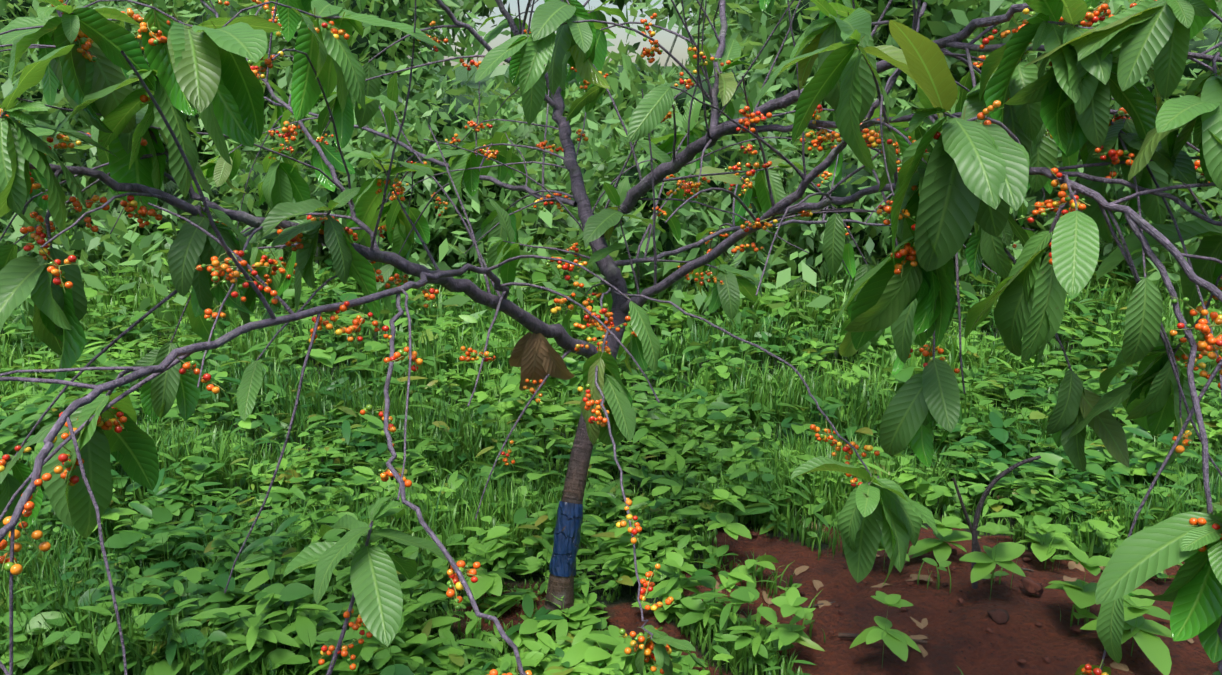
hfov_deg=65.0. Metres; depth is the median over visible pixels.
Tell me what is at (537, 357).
dead leaf
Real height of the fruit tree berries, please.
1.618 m
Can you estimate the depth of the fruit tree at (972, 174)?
1.62 m
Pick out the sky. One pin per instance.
(664, 38)
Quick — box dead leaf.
[509,331,574,390]
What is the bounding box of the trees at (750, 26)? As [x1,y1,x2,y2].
[0,0,1221,364]
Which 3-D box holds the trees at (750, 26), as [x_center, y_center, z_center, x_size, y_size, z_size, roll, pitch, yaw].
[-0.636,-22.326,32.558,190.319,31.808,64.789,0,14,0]
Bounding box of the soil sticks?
[802,564,1033,643]
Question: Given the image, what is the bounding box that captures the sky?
[283,0,705,66]
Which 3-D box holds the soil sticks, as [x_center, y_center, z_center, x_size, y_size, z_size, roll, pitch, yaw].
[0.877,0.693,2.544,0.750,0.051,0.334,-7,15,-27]
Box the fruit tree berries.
[0,0,1221,674]
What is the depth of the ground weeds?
3.23 m
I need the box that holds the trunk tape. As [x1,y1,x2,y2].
[549,501,582,576]
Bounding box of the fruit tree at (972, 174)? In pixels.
[0,0,1221,674]
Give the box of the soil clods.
[649,532,1171,674]
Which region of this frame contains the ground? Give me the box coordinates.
[0,66,1221,674]
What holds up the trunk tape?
attached to the fruit tree at (972, 174)
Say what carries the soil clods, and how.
on the ground
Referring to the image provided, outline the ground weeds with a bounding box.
[0,205,1221,674]

